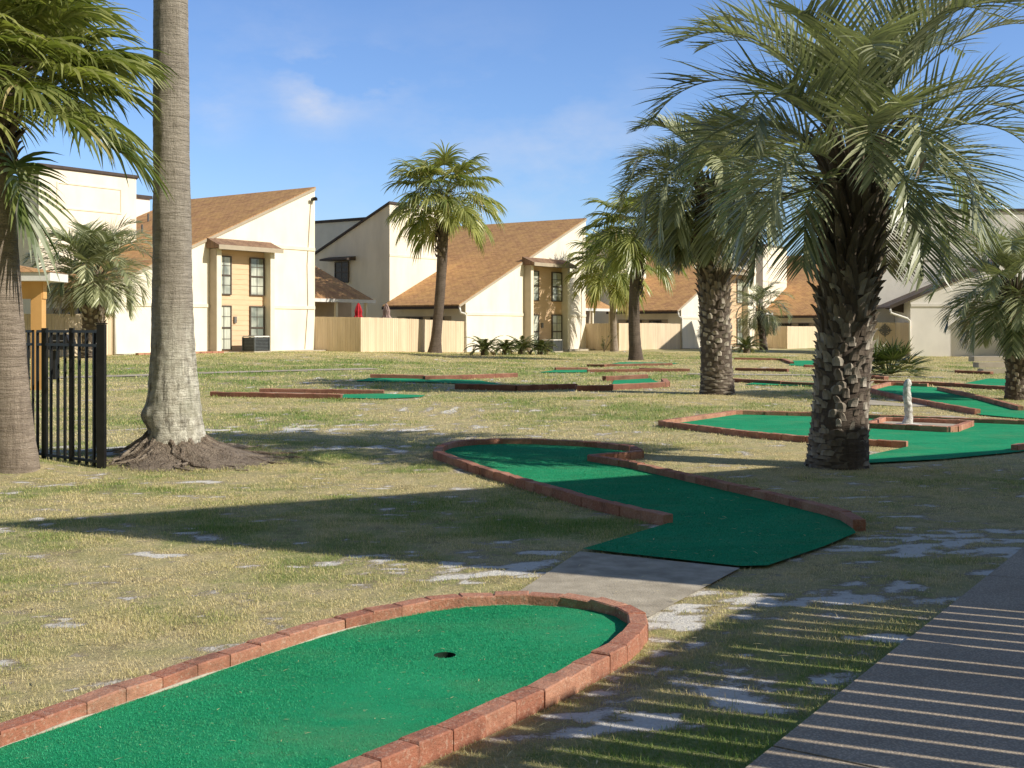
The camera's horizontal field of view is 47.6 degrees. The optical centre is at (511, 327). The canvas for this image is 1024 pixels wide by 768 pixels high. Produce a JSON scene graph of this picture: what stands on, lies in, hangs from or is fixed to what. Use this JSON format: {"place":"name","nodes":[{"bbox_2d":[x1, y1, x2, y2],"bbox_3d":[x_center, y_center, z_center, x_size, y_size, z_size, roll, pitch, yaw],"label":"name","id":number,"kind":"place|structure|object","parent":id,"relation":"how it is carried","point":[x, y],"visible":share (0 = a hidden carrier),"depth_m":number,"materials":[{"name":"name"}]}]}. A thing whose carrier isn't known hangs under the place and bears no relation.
{"place":"outdoors","nodes":[
{"label":"outdoors","id":0,"kind":"place"},
{"bbox_2d":[30,368,375,378],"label":"path","id":1,"kind":"structure","parent":0,"point":[240,371],"depth_m":35.39,"materials":[{"name":"concrete"}]},
{"bbox_2d":[0,348,1023,767],"bbox_3d":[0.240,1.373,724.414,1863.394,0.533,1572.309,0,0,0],"label":"ground","id":2,"kind":"structure","parent":0,"point":[648,718],"depth_m":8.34,"materials":[{"name":"green plant"}]},
{"bbox_2d":[20,265,67,389],"bbox_3d":[-12.979,-0.070,27.764,4.320,3.289,1.180,0,0,0],"label":"cabana","id":3,"kind":"object","parent":2,"relation":"on","point":[34,287],"visible":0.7,"depth_m":27.64,"materials":[{"name":"orange paint"}]},
{"bbox_2d":[48,334,75,378],"bbox_3d":[-12.285,0.784,31.538,0.660,1.219,0.570,0,0,0],"label":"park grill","id":4,"kind":"object","parent":2,"relation":"on","point":[54,354],"visible":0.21,"depth_m":31.36,"materials":[{"name":"metal"}]},
{"bbox_2d":[25,323,107,468],"bbox_3d":[-5.899,0.815,14.869,4.118,1.746,1.052,0,0,40],"label":"metal fence","id":5,"kind":"object","parent":2,"relation":"on","point":[98,345],"visible":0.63,"depth_m":13.63,"materials":[{"name":"black metal"}]},
{"bbox_2d":[24,314,113,356],"bbox_3d":[-19.890,0.456,45.364,2.600,2.062,8.280,0,0,35],"label":"board fence","id":6,"kind":"object","parent":2,"relation":"on","point":[65,322],"visible":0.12,"depth_m":46.23,"materials":[{"name":"beige wood"}]},
{"bbox_2d":[22,213,152,357],"bbox_3d":[-16.035,-1.565,44.598,5.296,5.702,5.358,0,0,-24],"label":"feather palm","id":7,"kind":"object","parent":2,"relation":"on","point":[90,296],"visible":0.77,"depth_m":43.77,"materials":[{"name":"green plant"}]},
{"bbox_2d":[0,0,177,473],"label":"fan palm","id":8,"kind":"object","parent":2,"relation":"on","point":[33,33],"visible":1,"depth_m":12.60,"materials":[{"name":"green plant"}]},
{"bbox_2d":[135,351,223,354],"bbox_3d":[-14.009,1.110,49.145,0.200,0.200,4.460,0,0,35],"label":"brick edging","id":9,"kind":"object","parent":2,"relation":"on","point":[204,352],"visible":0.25,"depth_m":49.96,"materials":[{"name":"brown brick"}]},
{"bbox_2d":[15,163,375,354],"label":"townhouse","id":10,"kind":"structure","parent":2,"relation":"on","point":[256,270],"depth_m":54.12,"materials":[{"name":"beige paint"}]},
{"bbox_2d":[53,309,69,313],"bbox_3d":[-19.399,-0.350,50.022,1.200,0.950,0.080,0,0,35],"label":"window","id":11,"kind":"structure","parent":10,"relation":"in","point":[53,309],"depth_m":50.12,"materials":[{"name":"brown metal"}]},
{"bbox_2d":[222,256,231,294],"bbox_3d":[-13.059,-2.390,52.558,0.080,1.770,0.876,0,0,35],"label":"window","id":12,"kind":"structure","parent":10,"relation":"in","point":[226,260],"depth_m":52.68,"materials":[{"name":"grey glass"}]},
{"bbox_2d":[222,305,231,349],"bbox_3d":[-13.059,-0.010,52.558,0.080,2.030,0.876,0,0,35],"label":"window","id":13,"kind":"structure","parent":10,"relation":"in","point":[226,309],"depth_m":52.68,"materials":[{"name":"grey glass"}]},
{"bbox_2d":[249,257,264,295],"bbox_3d":[-11.909,-2.390,54.174,0.080,1.770,0.876,0,0,35],"label":"window","id":14,"kind":"structure","parent":10,"relation":"in","point":[256,265],"depth_m":54.14,"materials":[{"name":"grey glass"}]},
{"bbox_2d":[249,306,264,337],"bbox_3d":[-11.909,-0.010,54.174,0.080,2.030,0.876,0,0,35],"label":"window","id":15,"kind":"structure","parent":10,"relation":"in","point":[256,313],"depth_m":54.16,"materials":[{"name":"glass"}]},
{"bbox_2d":[107,0,316,474],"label":"fan palm","id":16,"kind":"object","parent":2,"relation":"on","point":[175,436],"visible":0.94,"depth_m":13.97,"materials":[{"name":"grey plant"}]},
{"bbox_2d":[241,335,270,352],"bbox_3d":[-11.653,0.764,52.801,0.896,0.873,1.008,0,0,35],"label":"air conditioner","id":17,"kind":"object","parent":2,"relation":"on","point":[254,344],"visible":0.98,"depth_m":52.53,"materials":[{"name":"metal"}]},
{"bbox_2d":[210,388,424,398],"bbox_3d":[-4.287,1.505,26.366,4.696,0.190,1.793,0,0,9],"label":"mini golf hole","id":18,"kind":"object","parent":2,"relation":"on","point":[314,393],"visible":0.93,"depth_m":25.90,"materials":[{"name":"green carpet"}]},
{"bbox_2d":[0,591,647,767],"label":"mini golf hole","id":19,"kind":"object","parent":2,"relation":"on","point":[556,648],"visible":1,"depth_m":4.99,"materials":[{"name":"green carpet"}]},
{"bbox_2d":[354,302,362,316],"bbox_3d":[-7.660,-0.077,57.846,0.579,2.460,0.579,0,0,-23],"label":"patio umbrella","id":20,"kind":"object","parent":2,"relation":"on","point":[358,310],"visible":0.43,"depth_m":57.72,"materials":[{"name":"fabric"}]},
{"bbox_2d":[381,302,390,317],"bbox_3d":[-6.529,-0.084,60.298,0.579,2.510,0.579,0,0,23],"label":"patio umbrella","id":21,"kind":"object","parent":2,"relation":"on","point":[386,311],"visible":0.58,"depth_m":60.17,"materials":[{"name":"fabric"}]},
{"bbox_2d":[315,317,464,352],"bbox_3d":[-5.429,0.533,59.266,9.138,2.184,2.416,0,0,-38],"label":"board fence","id":22,"kind":"object","parent":2,"relation":"on","point":[357,334],"visible":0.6,"depth_m":57.52,"materials":[{"name":"beige wood"}]},
{"bbox_2d":[355,373,517,383],"bbox_3d":[-2.086,1.425,32.606,4.524,0.208,4.846,0,0,0],"label":"mini golf hole","id":23,"kind":"object","parent":2,"relation":"on","point":[415,378],"visible":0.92,"depth_m":33.16,"materials":[{"name":"red brick"}]},
{"bbox_2d":[383,139,507,352],"bbox_3d":[-3.471,-3.962,59.784,6.647,10.757,7.021,0,0,0],"label":"fan palm","id":24,"kind":"object","parent":2,"relation":"on","point":[449,213],"visible":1,"depth_m":58.96,"materials":[{"name":"green plant"}]},
{"bbox_2d":[315,201,616,352],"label":"townhouse","id":25,"kind":"structure","parent":2,"relation":"on","point":[509,283],"depth_m":67.78,"materials":[{"name":"beige paint"}]},
{"bbox_2d":[334,261,348,282],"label":"window","id":26,"kind":"structure","parent":25,"relation":"in","point":[341,269],"depth_m":68.20,"materials":[{"name":"black glass"}]},
{"bbox_2d":[405,317,422,318],"bbox_3d":[-5.499,-0.126,65.022,1.200,0.950,0.080,0,0,35],"label":"window","id":27,"kind":"structure","parent":25,"relation":"in","point":[405,317],"depth_m":64.99,"materials":[{"name":"glass"}]},
{"bbox_2d":[534,271,538,300],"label":"window","id":28,"kind":"structure","parent":25,"relation":"in","point":[536,273],"depth_m":68.41,"materials":[{"name":"grey glass"}]},
{"bbox_2d":[534,314,538,347],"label":"window","id":29,"kind":"structure","parent":25,"relation":"in","point":[536,316],"depth_m":68.41,"materials":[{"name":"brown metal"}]},
{"bbox_2d":[551,272,561,301],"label":"window","id":30,"kind":"structure","parent":25,"relation":"in","point":[556,277],"depth_m":70.15,"materials":[{"name":"glass"}]},
{"bbox_2d":[551,315,561,340],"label":"window","id":31,"kind":"structure","parent":25,"relation":"in","point":[556,320],"depth_m":70.15,"materials":[{"name":"glass"}]},
{"bbox_2d":[463,335,503,355],"bbox_3d":[-1.401,1.026,57.570,2.092,1.332,2.121,0,0,0],"label":"sago plant","id":32,"kind":"object","parent":2,"relation":"on","point":[484,345],"visible":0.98,"depth_m":57.34,"materials":[{"name":"green plant"}]},
{"bbox_2d":[490,339,519,354],"bbox_3d":[-0.327,1.042,59.122,1.553,0.969,1.570,0,0,0],"label":"sago plant","id":33,"kind":"object","parent":2,"relation":"on","point":[507,349],"visible":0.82,"depth_m":58.90,"materials":[{"name":"green plant"}]},
{"bbox_2d":[1,487,1013,767],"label":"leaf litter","id":34,"kind":"object","parent":2,"relation":"on","point":[441,631],"visible":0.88,"depth_m":6.57,"materials":[{"name":"brown plant"}]},
{"bbox_2d":[505,335,545,354],"bbox_3d":[0.541,1.025,60.622,2.318,1.307,2.312,0,0,33],"label":"sago plant","id":35,"kind":"object","parent":2,"relation":"on","point":[522,346],"visible":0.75,"depth_m":60.34,"materials":[{"name":"green plant"}]},
{"bbox_2d":[527,338,555,354],"bbox_3d":[1.524,1.047,61.286,1.818,1.080,1.719,0,0,0],"label":"sago plant","id":36,"kind":"object","parent":2,"relation":"on","point":[541,349],"visible":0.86,"depth_m":61.08,"materials":[{"name":"green plant"}]},
{"bbox_2d":[542,339,562,351],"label":"air conditioner","id":37,"kind":"object","parent":2,"relation":"on","point":[558,347],"visible":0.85,"depth_m":67.65,"materials":[{"name":"metal"}]},
{"bbox_2d":[455,374,669,390],"bbox_3d":[2.300,1.481,30.696,3.296,0.234,7.563,0,0,43],"label":"mini golf hole","id":38,"kind":"object","parent":2,"relation":"on","point":[640,381],"visible":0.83,"depth_m":28.99,"materials":[{"name":"green carpet"}]},
{"bbox_2d":[601,330,618,351],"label":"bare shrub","id":39,"kind":"object","parent":2,"relation":"on","point":[603,345],"visible":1,"depth_m":67.45,"materials":[{"name":"brown plant"}]},
{"bbox_2d":[562,223,661,351],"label":"fan palm","id":40,"kind":"object","parent":2,"relation":"on","point":[618,290],"visible":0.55,"depth_m":68.04,"materials":[{"name":"green plant"}]},
{"bbox_2d":[544,367,689,371],"bbox_3d":[3.169,1.435,39.243,5.272,0.172,2.163,0,0,-13],"label":"mini golf hole","id":41,"kind":"object","parent":2,"relation":"on","point":[571,369],"visible":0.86,"depth_m":38.74,"materials":[{"name":"brown brick"}]},
{"bbox_2d":[587,362,674,368],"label":"mini golf hole","id":42,"kind":"object","parent":2,"relation":"on","point":[631,364],"visible":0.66,"depth_m":43.57,"materials":[{"name":"red brick"}]},
{"bbox_2d":[586,323,680,350],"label":"board fence","id":43,"kind":"object","parent":2,"relation":"on","point":[660,335],"visible":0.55,"depth_m":73.76,"materials":[{"name":"beige wood"}]},
{"bbox_2d":[574,181,696,359],"bbox_3d":[5.376,-2.652,50.719,5.299,8.395,5.310,0,0,0],"label":"fan palm","id":44,"kind":"object","parent":2,"relation":"on","point":[624,251],"visible":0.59,"depth_m":50.33,"materials":[{"name":"green plant"}]},
{"bbox_2d":[433,438,865,565],"bbox_3d":[0.927,1.581,11.900,2.654,0.148,8.424,0,0,-13],"label":"mini golf hole","id":45,"kind":"object","parent":2,"relation":"on","point":[612,478],"visible":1,"depth_m":10.54,"materials":[{"name":"green carpet"}]},
{"bbox_2d":[586,226,768,348],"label":"townhouse","id":46,"kind":"structure","parent":2,"relation":"on","point":[680,305],"depth_m":80.70,"materials":[{"name":"beige paint"}]},
{"bbox_2d":[649,320,660,322],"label":"window","id":47,"kind":"structure","parent":46,"relation":"in","point":[650,321],"depth_m":79.05,"materials":[{"name":"glass"}]},
{"bbox_2d":[736,279,742,302],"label":"window","id":48,"kind":"structure","parent":46,"relation":"in","point":[738,280],"depth_m":85.29,"materials":[{"name":"grey glass"}]},
{"bbox_2d":[736,318,742,345],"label":"window","id":49,"kind":"structure","parent":46,"relation":"in","point":[738,334],"depth_m":85.22,"materials":[{"name":"glass"}]},
{"bbox_2d":[610,99,819,394],"bbox_3d":[4.735,-1.837,27.472,4.977,7.079,5.108,0,0,0],"label":"feather palm","id":50,"kind":"object","parent":2,"relation":"on","point":[679,240],"visible":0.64,"depth_m":26.91,"materials":[{"name":"green plant"}]},
{"bbox_2d":[731,332,765,352],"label":"sago plant","id":51,"kind":"object","parent":2,"relation":"on","point":[746,345],"visible":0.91,"depth_m":66.77,"materials":[{"name":"green plant"}]},
{"bbox_2d":[730,280,793,349],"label":"feather palm","id":52,"kind":"object","parent":2,"relation":"on","point":[762,325],"visible":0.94,"depth_m":79.85,"materials":[{"name":"green plant"}]},
{"bbox_2d":[733,368,813,385],"bbox_3d":[7.944,1.453,34.642,2.989,0.237,8.728,0,0,14],"label":"mini golf hole","id":53,"kind":"object","parent":2,"relation":"on","point":[768,382],"visible":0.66,"depth_m":31.75,"materials":[{"name":"red brick"}]},
{"bbox_2d":[734,358,813,367],"bbox_3d":[12.374,1.382,46.991,5.465,0.202,10.324,0,0,0],"label":"mini golf hole","id":54,"kind":"object","parent":2,"relation":"on","point":[806,363],"visible":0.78,"depth_m":48.28,"materials":[{"name":"green carpet"}]},
{"bbox_2d":[756,326,817,348],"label":"board fence","id":55,"kind":"object","parent":2,"relation":"on","point":[792,337],"visible":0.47,"depth_m":87.30,"materials":[{"name":"beige wood"}]},
{"bbox_2d":[756,244,818,325],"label":"townhouse","id":56,"kind":"structure","parent":2,"relation":"on","point":[798,287],"depth_m":96.98,"materials":[{"name":"beige paint"}]},
{"bbox_2d":[777,323,790,325],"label":"window","id":57,"kind":"structure","parent":56,"relation":"in","point":[787,324],"depth_m":94.93,"materials":[{"name":"brown glass"}]},
{"bbox_2d":[798,323,808,325],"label":"window","id":58,"kind":"structure","parent":56,"relation":"in","point":[799,324],"depth_m":94.06,"materials":[{"name":"brown glass"}]},
{"bbox_2d":[633,0,1023,469],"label":"feather palm","id":59,"kind":"object","parent":2,"relation":"on","point":[862,176],"visible":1,"depth_m":13.04,"materials":[{"name":"green plant"}]},
{"bbox_2d":[658,410,1023,462],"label":"mini golf hole","id":60,"kind":"object","parent":2,"relation":"on","point":[987,436],"visible":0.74,"depth_m":17.42,"materials":[{"name":"green carpet"}]},
{"bbox_2d":[869,417,973,431],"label":"brick island","id":61,"kind":"structure","parent":60,"relation":"on","point":[942,425],"depth_m":18.29,"materials":[{"name":"brick"}]},
{"bbox_2d":[895,379,921,424],"bbox_3d":[6.419,1.191,18.749,0.456,0.746,0.461,0,0,0],"label":"white post","id":62,"kind":"object","parent":61,"relation":"on","point":[908,409],"visible":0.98,"depth_m":18.71,"materials":[{"name":"paint"}]},
{"bbox_2d":[873,322,908,355],"bbox_3d":[20.187,0.752,64.490,3.807,2.195,0.940,0,0,19],"label":"board fence","id":63,"kind":"object","parent":2,"relation":"on","point":[900,331],"visible":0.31,"depth_m":64.52,"materials":[{"name":"beige wood"}]},
{"bbox_2d":[878,324,891,336],"bbox_3d":[20.740,0.133,64.480,0.800,0.800,0.044,0,0,0],"label":"medallion","id":64,"kind":"object","parent":63,"relation":"attached to","point":[884,330],"visible":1,"depth_m":64.47,"materials":[{"name":"metal"}]},
{"bbox_2d":[871,336,932,377],"bbox_3d":[11.805,0.920,36.282,2.943,1.534,2.838,0,0,0],"label":"palmetto bush","id":65,"kind":"object","parent":2,"relation":"on","point":[892,353],"visible":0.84,"depth_m":35.88,"materials":[{"name":"green plant"}]},
{"bbox_2d":[870,370,1005,389],"bbox_3d":[12.609,1.496,33.976,4.205,0.207,10.460,0,0,22],"label":"mini golf hole","id":66,"kind":"object","parent":2,"relation":"on","point":[990,383],"visible":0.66,"depth_m":31.33,"materials":[{"name":"green carpet"}]},
{"bbox_2d":[870,382,1023,417],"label":"mini golf hole","id":67,"kind":"object","parent":2,"relation":"on","point":[951,399],"visible":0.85,"depth_m":24.84,"materials":[{"name":"green carpet"}]},
{"bbox_2d":[875,209,1023,356],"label":"grey townhouse","id":68,"kind":"structure","parent":2,"relation":"on","point":[912,308],"depth_m":63.48,"materials":[{"name":"paint"}]},
{"bbox_2d":[922,214,1023,399],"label":"feather palm","id":69,"kind":"object","parent":2,"relation":"on","point":[1006,308],"visible":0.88,"depth_m":24.97,"materials":[{"name":"green plant"}]},
{"bbox_2d":[968,356,1006,373],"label":"stone steps","id":70,"kind":"structure","parent":2,"relation":"on","point":[988,364],"depth_m":38.88,"materials":[{"name":"concrete"}]},
{"bbox_2d":[2,0,1023,255],"label":"sky","id":71,"kind":"structure","parent":0,"point":[324,95],"materials":[{"name":"blue"}]},
{"bbox_2d":[520,551,738,616],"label":"pavement","id":72,"kind":"structure","parent":0,"point":[595,575],"depth_m":7.35,"materials":[{"name":"concrete"}]},
{"bbox_2d":[689,373,944,377],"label":"path","id":73,"kind":"structure","parent":0,"point":[809,374],"depth_m":36.08,"materials":[{"name":"concrete"}]},
{"bbox_2d":[745,547,1023,767],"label":"path","id":74,"kind":"structure","parent":0,"point":[944,688],"depth_m":4.82,"materials":[{"name":"grey concrete"}]},
{"bbox_2d":[869,400,927,406],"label":"path","id":75,"kind":"structure","parent":0,"point":[873,402],"depth_m":24.04,"materials":[{"name":"concrete"}]},
{"bbox_2d":[930,415,968,417],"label":"path","id":76,"kind":"structure","parent":0,"point":[949,416],"depth_m":20.78,"materials":[{"name":"concrete"}]}
]}

